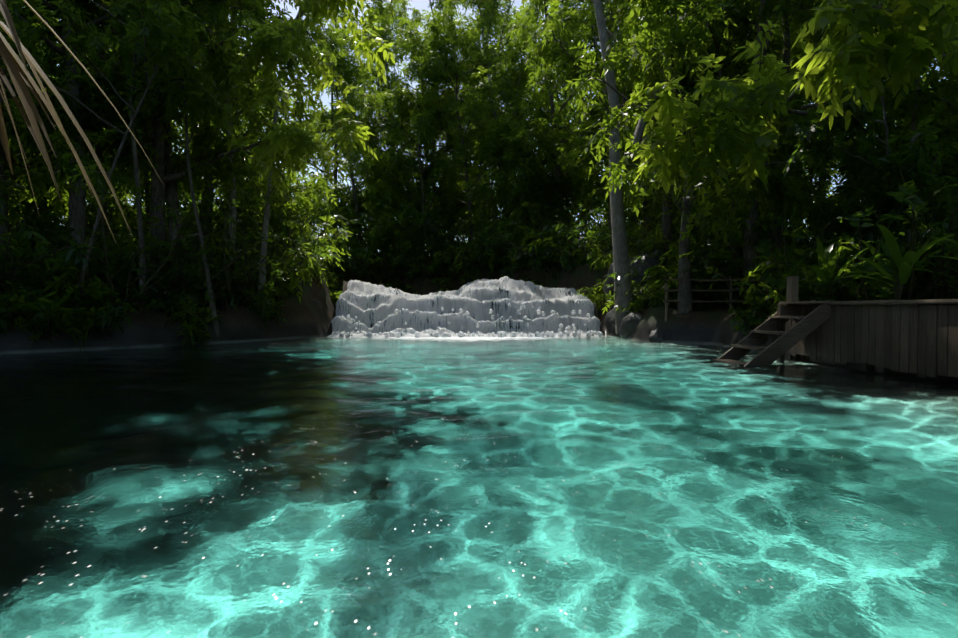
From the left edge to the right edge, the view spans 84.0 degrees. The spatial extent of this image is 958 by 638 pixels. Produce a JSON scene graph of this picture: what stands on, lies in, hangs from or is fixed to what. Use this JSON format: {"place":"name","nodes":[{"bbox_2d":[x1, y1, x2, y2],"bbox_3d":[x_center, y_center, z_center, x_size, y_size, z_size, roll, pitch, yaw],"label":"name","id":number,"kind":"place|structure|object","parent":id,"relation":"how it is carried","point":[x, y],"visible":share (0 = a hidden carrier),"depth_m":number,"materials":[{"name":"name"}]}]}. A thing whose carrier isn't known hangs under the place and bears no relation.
{"place":"outdoors","nodes":[
{"label":"outdoors","id":0,"kind":"place"},
{"bbox_2d":[0,0,163,241],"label":"palm frond","id":1,"kind":"object","parent":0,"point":[16,73],"visible":1,"depth_m":1.38,"materials":[{"name":"beige plant"}]},
{"bbox_2d":[0,257,776,353],"bbox_3d":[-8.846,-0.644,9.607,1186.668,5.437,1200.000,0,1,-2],"label":"ground","id":2,"kind":"structure","parent":0,"point":[306,317],"depth_m":16.84,"materials":[{"name":"brown soil"}]},
{"bbox_2d":[0,0,348,336],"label":"bank trees","id":3,"kind":"object","parent":2,"relation":"on","point":[151,26],"visible":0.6,"depth_m":15.46,"materials":[{"name":"green plant"}]},
{"bbox_2d":[328,276,602,337],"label":"waterfall","id":4,"kind":"structure","parent":2,"relation":"on","point":[505,306],"depth_m":21.23,"materials":[{"name":"white liquid"}]},
{"bbox_2d":[0,0,957,313],"bbox_3d":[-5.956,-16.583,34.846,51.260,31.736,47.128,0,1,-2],"label":"trees","id":5,"kind":"object","parent":2,"relation":"on","point":[656,40],"visible":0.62,"depth_m":26.28,"materials":[{"name":"green plant"}]},
{"bbox_2d":[0,167,957,348],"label":"understory shrubs","id":6,"kind":"object","parent":2,"relation":"on","point":[32,279],"visible":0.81,"depth_m":16.85,"materials":[{"name":"green plant"}]},
{"bbox_2d":[312,249,667,341],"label":"boulders","id":7,"kind":"object","parent":2,"relation":"on","point":[630,321],"visible":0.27,"depth_m":20.02,"materials":[{"name":"grey stone"}]},
{"bbox_2d":[663,276,779,321],"bbox_3d":[8.934,-0.562,16.800,6.302,1.726,0.161,0,1,-2],"label":"wooden fence","id":8,"kind":"object","parent":2,"relation":"on","point":[729,290],"visible":0.46,"depth_m":16.69,"materials":[{"name":"brown wood"}]},
{"bbox_2d":[713,300,830,365],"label":"pool steps","id":9,"kind":"structure","parent":2,"relation":"on","point":[785,342],"depth_m":9.80,"materials":[{"name":"brown wood"}]},
{"bbox_2d":[593,0,957,333],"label":"bank trees","id":10,"kind":"object","parent":2,"relation":"on","point":[919,153],"visible":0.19,"depth_m":14.06,"materials":[{"name":"green plant"}]},
{"bbox_2d":[214,0,957,205],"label":"overhanging boughs","id":11,"kind":"object","parent":10,"relation":"attached to","point":[909,32],"visible":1,"depth_m":11.80,"materials":[{"name":"green plant"}]},
{"bbox_2d":[785,276,798,358],"bbox_3d":[6.499,0.411,11.077,0.187,2.575,0.170,0,1,-9],"label":"wooden post","id":12,"kind":"object","parent":2,"relation":"on","point":[792,288],"visible":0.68,"depth_m":10.99,"materials":[{"name":"brown wood"}]},
{"bbox_2d":[739,224,957,311],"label":"ferns","id":13,"kind":"object","parent":2,"relation":"on","point":[900,267],"visible":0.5,"depth_m":10.85,"materials":[{"name":"green plant"}]},
{"bbox_2d":[777,299,957,382],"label":"wooden deck","id":14,"kind":"structure","parent":2,"relation":"on","point":[916,338],"depth_m":8.41,"materials":[{"name":"brown wood"}]},
{"bbox_2d":[921,7,957,92],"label":"trees","id":15,"kind":"object","parent":2,"relation":"on","point":[929,77],"visible":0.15,"depth_m":13.46,"materials":[{"name":"green plant"}]},
{"bbox_2d":[0,335,957,637],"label":"pool water","id":16,"kind":"structure","parent":0,"point":[462,487],"depth_m":3.06,"materials":[{"name":"teal liquid"}]},
{"bbox_2d":[38,0,947,257],"label":"sky","id":17,"kind":"structure","parent":0,"point":[421,5],"materials":[{"name":"white"}]}
]}

